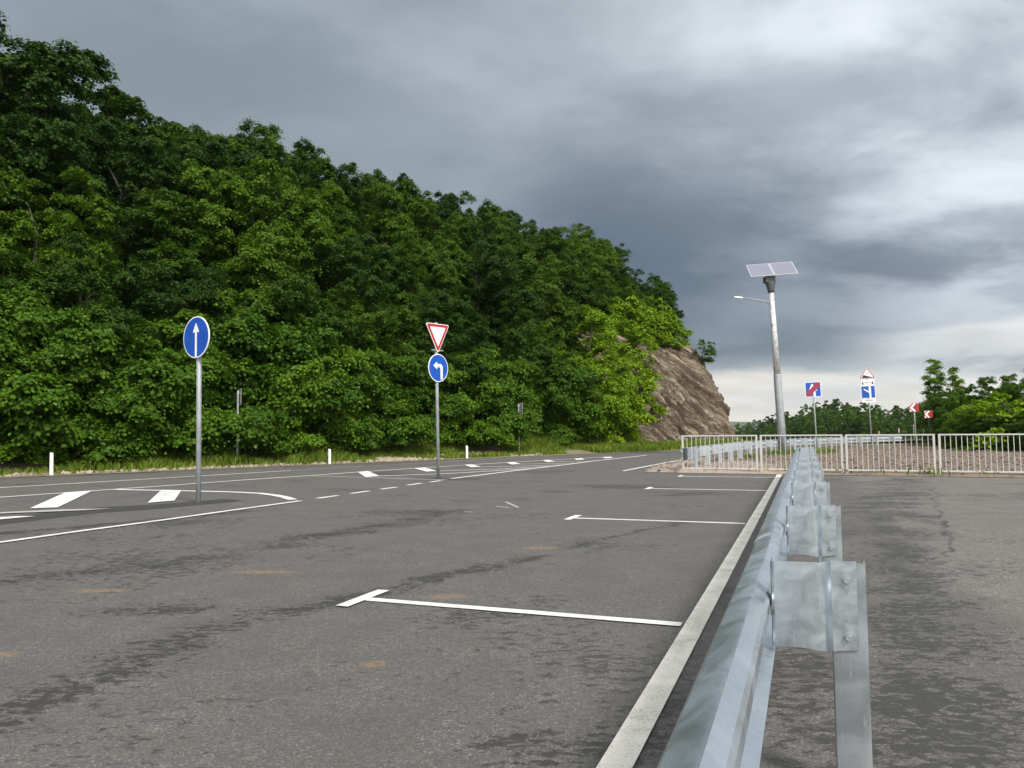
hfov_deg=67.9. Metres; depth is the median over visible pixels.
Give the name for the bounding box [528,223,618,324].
broadleaf tree
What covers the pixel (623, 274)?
broadleaf tree
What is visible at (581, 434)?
young tree
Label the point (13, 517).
hatch bar
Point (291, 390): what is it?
leafy bush
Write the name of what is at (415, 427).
leafy bush
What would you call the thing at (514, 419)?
leafy bush
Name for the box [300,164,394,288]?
broadleaf tree
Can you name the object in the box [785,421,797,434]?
tree
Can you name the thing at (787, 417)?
tree
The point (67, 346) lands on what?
leafy bush
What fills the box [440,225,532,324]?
broadleaf tree
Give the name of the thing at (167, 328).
leafy bush
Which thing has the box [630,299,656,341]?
young tree
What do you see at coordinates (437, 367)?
road sign
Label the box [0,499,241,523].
asphalt patch
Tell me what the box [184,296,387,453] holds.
leafy bush
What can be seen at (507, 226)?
broadleaf tree
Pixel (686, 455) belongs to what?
crash barrier
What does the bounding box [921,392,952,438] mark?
broadleaf tree
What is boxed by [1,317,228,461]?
leafy bush
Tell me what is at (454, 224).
broadleaf tree
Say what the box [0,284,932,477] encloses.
hillside
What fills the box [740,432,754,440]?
tree
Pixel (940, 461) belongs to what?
fence section
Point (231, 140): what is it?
broadleaf tree
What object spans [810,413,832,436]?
tree
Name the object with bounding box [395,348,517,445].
leafy bush
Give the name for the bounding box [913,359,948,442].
slender tree
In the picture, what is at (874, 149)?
sky
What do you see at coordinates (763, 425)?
tree
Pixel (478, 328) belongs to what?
broadleaf tree
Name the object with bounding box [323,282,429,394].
broadleaf tree
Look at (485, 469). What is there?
hatch arm
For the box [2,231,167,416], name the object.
broadleaf tree
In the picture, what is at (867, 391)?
road sign
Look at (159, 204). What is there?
broadleaf tree
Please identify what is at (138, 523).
island line
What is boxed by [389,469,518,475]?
hatch arm
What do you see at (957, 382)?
slender tree
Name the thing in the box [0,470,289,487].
lane line
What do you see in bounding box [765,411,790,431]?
tree
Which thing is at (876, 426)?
tree
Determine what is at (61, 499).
hatch bar
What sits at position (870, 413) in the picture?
tree
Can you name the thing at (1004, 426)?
leafy bush
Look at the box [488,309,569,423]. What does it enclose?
broadleaf tree
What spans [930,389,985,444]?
leafy bush
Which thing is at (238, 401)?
sign post
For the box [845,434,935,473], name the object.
fence section
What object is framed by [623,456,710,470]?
edge line
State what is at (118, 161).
broadleaf tree
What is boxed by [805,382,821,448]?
road sign
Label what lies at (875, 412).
tree
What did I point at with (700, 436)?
fence section
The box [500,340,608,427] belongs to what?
leafy bush
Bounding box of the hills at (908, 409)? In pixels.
[893,401,931,418]
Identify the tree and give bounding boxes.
[0,10,164,240]
[0,43,60,208]
[0,50,101,245]
[0,51,149,168]
[0,157,44,289]
[0,164,133,307]
[0,247,74,423]
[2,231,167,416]
[12,117,206,297]
[35,97,179,258]
[97,113,174,262]
[110,187,271,337]
[122,261,270,406]
[141,136,324,290]
[151,116,237,167]
[159,116,290,218]
[167,133,285,222]
[170,156,342,343]
[198,266,388,423]
[225,132,350,274]
[229,132,338,233]
[248,122,336,174]
[255,167,360,309]
[290,231,434,371]
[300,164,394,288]
[314,161,426,289]
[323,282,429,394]
[326,182,441,299]
[353,229,476,347]
[385,288,496,407]
[391,180,443,235]
[398,199,486,300]
[407,190,486,286]
[429,235,551,355]
[431,190,529,267]
[431,197,502,241]
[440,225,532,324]
[476,203,531,239]
[476,241,586,355]
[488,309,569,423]
[495,219,555,318]
[510,226,602,327]
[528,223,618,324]
[529,225,621,320]
[534,322,565,418]
[558,304,637,441]
[559,362,599,439]
[583,236,632,330]
[597,252,638,330]
[599,280,653,330]
[610,357,644,436]
[616,268,678,329]
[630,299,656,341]
[637,279,673,296]
[637,285,661,296]
[644,298,685,334]
[734,422,749,439]
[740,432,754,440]
[745,419,766,434]
[755,416,776,430]
[758,423,777,437]
[759,434,774,439]
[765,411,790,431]
[767,428,776,439]
[772,416,795,436]
[772,427,794,438]
[784,411,802,431]
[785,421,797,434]
[786,415,812,438]
[786,420,814,438]
[793,416,819,437]
[797,404,821,421]
[805,420,838,437]
[808,412,825,431]
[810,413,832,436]
[811,400,834,414]
[820,405,854,433]
[828,414,860,436]
[829,398,852,415]
[829,410,858,436]
[839,402,868,416]
[842,406,871,433]
[844,415,875,436]
[847,414,875,433]
[853,404,883,423]
[856,408,883,426]
[864,418,891,433]
[871,417,900,433]
[874,404,903,420]
[875,413,892,426]
[889,415,909,437]
[889,420,917,438]
[890,406,913,437]
[893,418,914,438]
[904,404,932,429]
[909,422,931,438]
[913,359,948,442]
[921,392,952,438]
[932,417,955,444]
[936,396,961,437]
[945,366,960,393]
[951,379,966,395]
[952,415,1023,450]
[959,376,1013,405]
[986,368,1023,423]
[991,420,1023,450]
[1003,382,1023,421]
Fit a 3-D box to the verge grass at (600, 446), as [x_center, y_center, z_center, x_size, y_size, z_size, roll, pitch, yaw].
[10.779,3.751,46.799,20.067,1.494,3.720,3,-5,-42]
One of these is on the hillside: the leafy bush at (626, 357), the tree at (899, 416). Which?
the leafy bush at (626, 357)
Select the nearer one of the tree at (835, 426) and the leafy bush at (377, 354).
the leafy bush at (377, 354)
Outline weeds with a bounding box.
[735,443,1013,475]
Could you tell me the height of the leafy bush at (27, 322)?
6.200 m
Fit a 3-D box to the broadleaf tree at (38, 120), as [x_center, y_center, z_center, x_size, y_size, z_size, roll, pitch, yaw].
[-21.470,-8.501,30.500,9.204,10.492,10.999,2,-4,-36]
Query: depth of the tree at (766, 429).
267.06 m
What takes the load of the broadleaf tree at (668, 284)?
on the hillside
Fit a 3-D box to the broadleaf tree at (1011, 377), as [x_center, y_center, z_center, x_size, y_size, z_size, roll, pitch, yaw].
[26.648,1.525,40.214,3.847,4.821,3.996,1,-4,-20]
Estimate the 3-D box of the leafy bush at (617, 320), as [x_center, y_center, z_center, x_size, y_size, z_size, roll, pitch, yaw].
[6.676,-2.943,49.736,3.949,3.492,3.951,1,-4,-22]
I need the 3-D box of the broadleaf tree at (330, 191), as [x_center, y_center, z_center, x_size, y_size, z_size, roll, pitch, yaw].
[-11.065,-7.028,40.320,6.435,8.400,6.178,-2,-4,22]
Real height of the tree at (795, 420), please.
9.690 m
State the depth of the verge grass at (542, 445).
28.96 m
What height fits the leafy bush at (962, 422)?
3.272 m
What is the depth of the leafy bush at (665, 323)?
54.59 m
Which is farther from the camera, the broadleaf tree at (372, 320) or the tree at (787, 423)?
the tree at (787, 423)
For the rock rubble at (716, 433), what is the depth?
51.67 m
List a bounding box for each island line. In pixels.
[0,501,297,542]
[6,457,599,496]
[116,489,294,499]
[326,476,442,479]
[452,455,645,478]
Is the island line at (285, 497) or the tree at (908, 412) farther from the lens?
the tree at (908, 412)
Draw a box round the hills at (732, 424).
[729,421,759,430]
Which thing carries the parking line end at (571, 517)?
on the asphalt
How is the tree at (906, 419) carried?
on the ground at (386, 462)
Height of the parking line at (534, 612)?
0.001 m
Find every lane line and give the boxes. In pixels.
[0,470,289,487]
[290,456,540,470]
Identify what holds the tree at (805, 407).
on the hill
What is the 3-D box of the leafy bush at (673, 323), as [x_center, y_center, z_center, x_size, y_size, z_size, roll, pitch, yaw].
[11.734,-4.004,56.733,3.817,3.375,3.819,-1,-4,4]
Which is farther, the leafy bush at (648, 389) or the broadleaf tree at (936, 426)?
the leafy bush at (648, 389)
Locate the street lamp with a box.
[734,262,797,452]
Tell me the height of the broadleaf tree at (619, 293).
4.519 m
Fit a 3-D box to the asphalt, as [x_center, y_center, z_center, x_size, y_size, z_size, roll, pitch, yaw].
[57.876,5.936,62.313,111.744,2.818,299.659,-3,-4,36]
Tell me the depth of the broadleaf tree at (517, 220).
56.40 m
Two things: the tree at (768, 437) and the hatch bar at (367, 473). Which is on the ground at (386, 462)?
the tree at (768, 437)
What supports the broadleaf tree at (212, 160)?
on the hillside
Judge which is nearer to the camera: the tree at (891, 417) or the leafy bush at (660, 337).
the leafy bush at (660, 337)
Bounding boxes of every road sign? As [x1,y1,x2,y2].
[183,316,209,502]
[426,322,447,478]
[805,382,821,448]
[860,368,875,447]
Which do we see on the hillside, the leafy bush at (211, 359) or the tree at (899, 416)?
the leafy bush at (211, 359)
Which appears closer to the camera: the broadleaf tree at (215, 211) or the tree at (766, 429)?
the broadleaf tree at (215, 211)
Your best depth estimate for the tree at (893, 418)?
201.72 m
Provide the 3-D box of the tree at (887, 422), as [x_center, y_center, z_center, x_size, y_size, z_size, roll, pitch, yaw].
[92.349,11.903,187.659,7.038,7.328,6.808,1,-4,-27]
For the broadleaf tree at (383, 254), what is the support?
on the hillside
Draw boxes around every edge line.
[596,474,781,767]
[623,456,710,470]
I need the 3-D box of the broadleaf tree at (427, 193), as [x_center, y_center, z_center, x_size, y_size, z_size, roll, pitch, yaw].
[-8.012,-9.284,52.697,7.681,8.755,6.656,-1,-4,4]
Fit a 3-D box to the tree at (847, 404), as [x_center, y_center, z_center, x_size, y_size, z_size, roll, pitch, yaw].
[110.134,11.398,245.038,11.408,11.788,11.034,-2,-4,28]
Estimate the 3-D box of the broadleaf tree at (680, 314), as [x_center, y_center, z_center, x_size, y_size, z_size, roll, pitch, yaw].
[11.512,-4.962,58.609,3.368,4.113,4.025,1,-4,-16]
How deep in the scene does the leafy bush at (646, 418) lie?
43.69 m
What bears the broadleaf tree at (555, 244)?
on the hillside
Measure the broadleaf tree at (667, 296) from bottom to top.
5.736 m
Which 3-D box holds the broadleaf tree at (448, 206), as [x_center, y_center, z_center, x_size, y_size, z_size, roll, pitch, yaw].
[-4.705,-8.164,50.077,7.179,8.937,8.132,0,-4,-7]
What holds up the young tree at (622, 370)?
on the hillside
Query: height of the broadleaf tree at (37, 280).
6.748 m
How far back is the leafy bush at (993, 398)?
35.99 m
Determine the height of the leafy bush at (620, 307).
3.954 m
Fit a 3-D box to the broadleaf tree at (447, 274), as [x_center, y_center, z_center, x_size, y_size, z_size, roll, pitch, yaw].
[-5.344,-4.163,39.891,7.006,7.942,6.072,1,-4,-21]
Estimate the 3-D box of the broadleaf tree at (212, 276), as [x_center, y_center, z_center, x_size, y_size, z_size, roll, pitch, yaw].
[-12.263,-1.388,29.697,5.644,6.627,6.394,1,-4,-26]
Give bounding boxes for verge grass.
[0,412,687,475]
[570,435,774,452]
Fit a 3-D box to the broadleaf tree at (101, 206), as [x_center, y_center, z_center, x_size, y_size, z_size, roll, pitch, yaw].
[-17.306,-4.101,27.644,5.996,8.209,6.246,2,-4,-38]
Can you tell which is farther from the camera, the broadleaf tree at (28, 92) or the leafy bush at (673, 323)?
the leafy bush at (673, 323)
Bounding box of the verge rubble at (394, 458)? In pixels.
[0,450,649,477]
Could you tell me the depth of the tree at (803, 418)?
219.88 m
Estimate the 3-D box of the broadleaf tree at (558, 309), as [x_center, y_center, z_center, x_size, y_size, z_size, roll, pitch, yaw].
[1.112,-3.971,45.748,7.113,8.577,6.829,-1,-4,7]
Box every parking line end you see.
[338,589,388,605]
[566,515,580,519]
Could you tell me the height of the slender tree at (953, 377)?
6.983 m
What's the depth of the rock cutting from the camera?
52.04 m
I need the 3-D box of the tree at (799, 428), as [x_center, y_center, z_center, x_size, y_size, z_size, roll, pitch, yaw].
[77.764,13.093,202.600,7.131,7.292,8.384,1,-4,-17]
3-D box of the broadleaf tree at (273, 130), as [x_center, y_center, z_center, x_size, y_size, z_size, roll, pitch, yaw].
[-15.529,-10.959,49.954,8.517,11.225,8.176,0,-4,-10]
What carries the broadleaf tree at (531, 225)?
on the hillside
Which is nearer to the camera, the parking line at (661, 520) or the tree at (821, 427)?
the parking line at (661, 520)
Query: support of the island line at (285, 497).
on the asphalt
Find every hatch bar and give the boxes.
[0,508,108,512]
[0,516,29,518]
[31,491,89,507]
[148,490,180,502]
[358,471,378,476]
[415,467,434,471]
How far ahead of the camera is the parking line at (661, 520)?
10.06 m
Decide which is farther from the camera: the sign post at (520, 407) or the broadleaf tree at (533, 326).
the broadleaf tree at (533, 326)
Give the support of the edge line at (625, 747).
on the asphalt
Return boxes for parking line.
[366,598,681,625]
[579,518,744,523]
[650,488,765,490]
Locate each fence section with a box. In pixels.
[681,435,757,470]
[760,434,843,472]
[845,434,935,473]
[938,434,1023,473]
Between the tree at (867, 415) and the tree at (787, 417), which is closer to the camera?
the tree at (867, 415)
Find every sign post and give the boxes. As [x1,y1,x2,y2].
[235,389,240,468]
[517,403,522,451]
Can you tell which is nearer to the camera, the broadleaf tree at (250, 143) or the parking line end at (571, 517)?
the parking line end at (571, 517)
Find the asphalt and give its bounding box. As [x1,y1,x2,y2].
[0,443,1023,767]
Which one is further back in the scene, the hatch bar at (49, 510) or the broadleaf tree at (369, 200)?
the broadleaf tree at (369, 200)
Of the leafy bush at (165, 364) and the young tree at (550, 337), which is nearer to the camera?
the leafy bush at (165, 364)
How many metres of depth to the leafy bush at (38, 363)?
23.01 m
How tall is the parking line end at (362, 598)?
0.001 m
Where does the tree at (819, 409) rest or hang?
on the ground at (386, 462)
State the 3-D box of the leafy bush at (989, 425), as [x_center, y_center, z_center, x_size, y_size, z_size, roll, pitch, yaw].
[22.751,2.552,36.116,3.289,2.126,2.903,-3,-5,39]
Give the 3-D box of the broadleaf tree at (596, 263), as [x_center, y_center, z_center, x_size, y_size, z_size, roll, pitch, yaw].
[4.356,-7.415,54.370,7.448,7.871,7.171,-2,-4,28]
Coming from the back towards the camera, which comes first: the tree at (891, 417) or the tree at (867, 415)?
the tree at (891, 417)
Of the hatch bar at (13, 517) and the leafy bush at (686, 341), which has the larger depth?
the leafy bush at (686, 341)
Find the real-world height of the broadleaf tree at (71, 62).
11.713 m
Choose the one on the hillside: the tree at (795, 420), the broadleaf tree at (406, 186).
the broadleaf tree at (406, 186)
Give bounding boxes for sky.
[0,0,1023,421]
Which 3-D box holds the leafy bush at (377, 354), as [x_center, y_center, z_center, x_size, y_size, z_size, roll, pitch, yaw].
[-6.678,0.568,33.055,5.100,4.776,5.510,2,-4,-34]
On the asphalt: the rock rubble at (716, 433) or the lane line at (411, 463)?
the lane line at (411, 463)
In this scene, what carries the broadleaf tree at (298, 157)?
on the hillside
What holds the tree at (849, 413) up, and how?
on the ground at (386, 462)
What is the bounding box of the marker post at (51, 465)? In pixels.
[49,452,52,474]
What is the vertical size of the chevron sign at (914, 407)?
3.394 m
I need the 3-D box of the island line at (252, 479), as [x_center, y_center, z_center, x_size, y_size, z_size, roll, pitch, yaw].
[-3.348,2.709,24.024,0.966,0.001,24.522,-3,-4,36]
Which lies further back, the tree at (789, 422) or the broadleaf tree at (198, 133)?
the tree at (789, 422)
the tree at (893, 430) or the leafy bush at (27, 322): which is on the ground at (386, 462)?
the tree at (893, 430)
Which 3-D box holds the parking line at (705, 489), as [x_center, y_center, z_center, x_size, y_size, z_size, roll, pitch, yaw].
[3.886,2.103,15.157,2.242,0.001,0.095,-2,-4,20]
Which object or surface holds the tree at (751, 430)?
on the ground at (386, 462)
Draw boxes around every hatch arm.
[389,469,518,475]
[447,466,547,470]
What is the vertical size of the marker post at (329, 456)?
0.882 m
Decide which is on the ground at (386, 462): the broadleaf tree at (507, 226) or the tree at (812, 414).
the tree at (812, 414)
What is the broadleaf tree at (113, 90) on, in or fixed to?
on the hillside
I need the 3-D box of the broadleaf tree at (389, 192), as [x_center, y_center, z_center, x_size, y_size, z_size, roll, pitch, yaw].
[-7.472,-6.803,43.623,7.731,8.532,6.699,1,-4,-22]
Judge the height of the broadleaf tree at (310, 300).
7.302 m
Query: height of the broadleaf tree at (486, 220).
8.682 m
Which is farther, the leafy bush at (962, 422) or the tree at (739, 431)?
the tree at (739, 431)
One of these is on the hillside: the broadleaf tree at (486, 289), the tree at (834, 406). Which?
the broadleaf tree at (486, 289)
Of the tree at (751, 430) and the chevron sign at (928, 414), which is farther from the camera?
the tree at (751, 430)
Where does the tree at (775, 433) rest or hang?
on the ground at (386, 462)
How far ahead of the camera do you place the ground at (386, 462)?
31.60 m
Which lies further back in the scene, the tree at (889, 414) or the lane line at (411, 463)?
the tree at (889, 414)
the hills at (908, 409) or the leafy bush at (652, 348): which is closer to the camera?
the leafy bush at (652, 348)
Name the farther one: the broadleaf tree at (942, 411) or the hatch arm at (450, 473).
the broadleaf tree at (942, 411)
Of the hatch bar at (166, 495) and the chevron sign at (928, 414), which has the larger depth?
the chevron sign at (928, 414)
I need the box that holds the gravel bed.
[644,445,1023,477]
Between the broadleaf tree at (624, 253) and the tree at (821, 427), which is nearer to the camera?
the broadleaf tree at (624, 253)
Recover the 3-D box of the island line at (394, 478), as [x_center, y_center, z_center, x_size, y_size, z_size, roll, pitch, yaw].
[-3.569,2.463,19.965,4.406,0.001,0.186,-2,-4,29]
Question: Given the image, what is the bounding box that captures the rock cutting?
[578,332,741,441]
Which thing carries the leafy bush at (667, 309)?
on the rock cutting
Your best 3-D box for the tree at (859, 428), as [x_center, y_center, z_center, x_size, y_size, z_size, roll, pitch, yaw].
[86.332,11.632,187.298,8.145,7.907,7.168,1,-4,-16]
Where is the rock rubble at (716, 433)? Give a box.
[641,432,734,440]
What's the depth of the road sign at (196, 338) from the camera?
13.35 m
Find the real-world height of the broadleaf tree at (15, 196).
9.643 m
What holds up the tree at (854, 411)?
on the ground at (386, 462)
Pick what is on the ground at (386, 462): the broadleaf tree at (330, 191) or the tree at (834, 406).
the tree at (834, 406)
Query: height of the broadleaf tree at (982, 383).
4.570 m
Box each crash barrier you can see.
[657,447,872,767]
[680,436,902,466]
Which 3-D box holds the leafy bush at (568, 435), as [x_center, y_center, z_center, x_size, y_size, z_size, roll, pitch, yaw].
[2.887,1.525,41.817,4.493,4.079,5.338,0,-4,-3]
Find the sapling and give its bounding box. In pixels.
[693,339,716,364]
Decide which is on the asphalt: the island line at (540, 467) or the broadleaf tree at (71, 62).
the island line at (540, 467)
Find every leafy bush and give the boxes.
[0,283,192,457]
[0,288,125,464]
[0,322,92,460]
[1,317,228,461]
[88,335,246,457]
[144,285,279,411]
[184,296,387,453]
[232,322,378,452]
[323,341,413,443]
[355,340,475,445]
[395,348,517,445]
[450,340,549,440]
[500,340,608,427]
[539,379,607,443]
[593,313,649,356]
[599,384,659,442]
[604,295,658,345]
[604,342,658,386]
[612,361,669,413]
[614,305,669,342]
[621,332,658,366]
[645,296,685,343]
[649,308,670,344]
[658,310,694,346]
[672,329,690,348]
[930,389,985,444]
[934,422,959,448]
[946,399,1017,448]
[950,391,1023,450]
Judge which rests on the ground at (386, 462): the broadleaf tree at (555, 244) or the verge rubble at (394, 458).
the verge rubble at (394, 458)
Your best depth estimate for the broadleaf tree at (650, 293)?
61.91 m
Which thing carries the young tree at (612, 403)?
on the hillside
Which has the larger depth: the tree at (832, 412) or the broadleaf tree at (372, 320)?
the tree at (832, 412)
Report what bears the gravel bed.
on the asphalt
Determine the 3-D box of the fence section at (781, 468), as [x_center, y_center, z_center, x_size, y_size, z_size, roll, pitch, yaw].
[7.582,1.925,19.950,2.035,1.185,0.052,-2,-4,24]
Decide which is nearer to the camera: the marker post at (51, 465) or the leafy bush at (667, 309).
the marker post at (51, 465)
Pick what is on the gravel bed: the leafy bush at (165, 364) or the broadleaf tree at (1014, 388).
the broadleaf tree at (1014, 388)
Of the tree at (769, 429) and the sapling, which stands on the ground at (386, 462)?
the tree at (769, 429)
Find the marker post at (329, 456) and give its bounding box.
[328,449,330,464]
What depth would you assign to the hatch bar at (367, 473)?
21.63 m
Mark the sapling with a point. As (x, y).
(712, 351)
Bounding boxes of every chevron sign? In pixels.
[909,403,918,444]
[924,411,932,443]
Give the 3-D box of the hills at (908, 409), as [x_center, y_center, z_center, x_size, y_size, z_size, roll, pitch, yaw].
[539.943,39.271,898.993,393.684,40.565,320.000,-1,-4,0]
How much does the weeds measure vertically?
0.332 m
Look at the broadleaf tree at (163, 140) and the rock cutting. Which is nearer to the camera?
the broadleaf tree at (163, 140)
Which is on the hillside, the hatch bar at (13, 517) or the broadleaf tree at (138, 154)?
the broadleaf tree at (138, 154)
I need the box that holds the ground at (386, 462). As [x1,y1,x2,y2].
[12,431,925,477]
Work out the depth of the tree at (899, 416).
226.43 m
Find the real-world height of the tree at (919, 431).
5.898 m
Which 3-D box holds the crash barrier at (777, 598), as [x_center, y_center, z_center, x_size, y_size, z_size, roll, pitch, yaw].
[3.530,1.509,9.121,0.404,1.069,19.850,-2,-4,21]
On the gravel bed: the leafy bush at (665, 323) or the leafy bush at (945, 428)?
the leafy bush at (945, 428)
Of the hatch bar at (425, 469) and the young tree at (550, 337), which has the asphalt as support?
the hatch bar at (425, 469)
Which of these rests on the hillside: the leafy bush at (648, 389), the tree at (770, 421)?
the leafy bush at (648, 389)
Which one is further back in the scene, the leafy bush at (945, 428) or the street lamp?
the leafy bush at (945, 428)
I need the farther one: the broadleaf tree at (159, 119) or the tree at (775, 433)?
the tree at (775, 433)

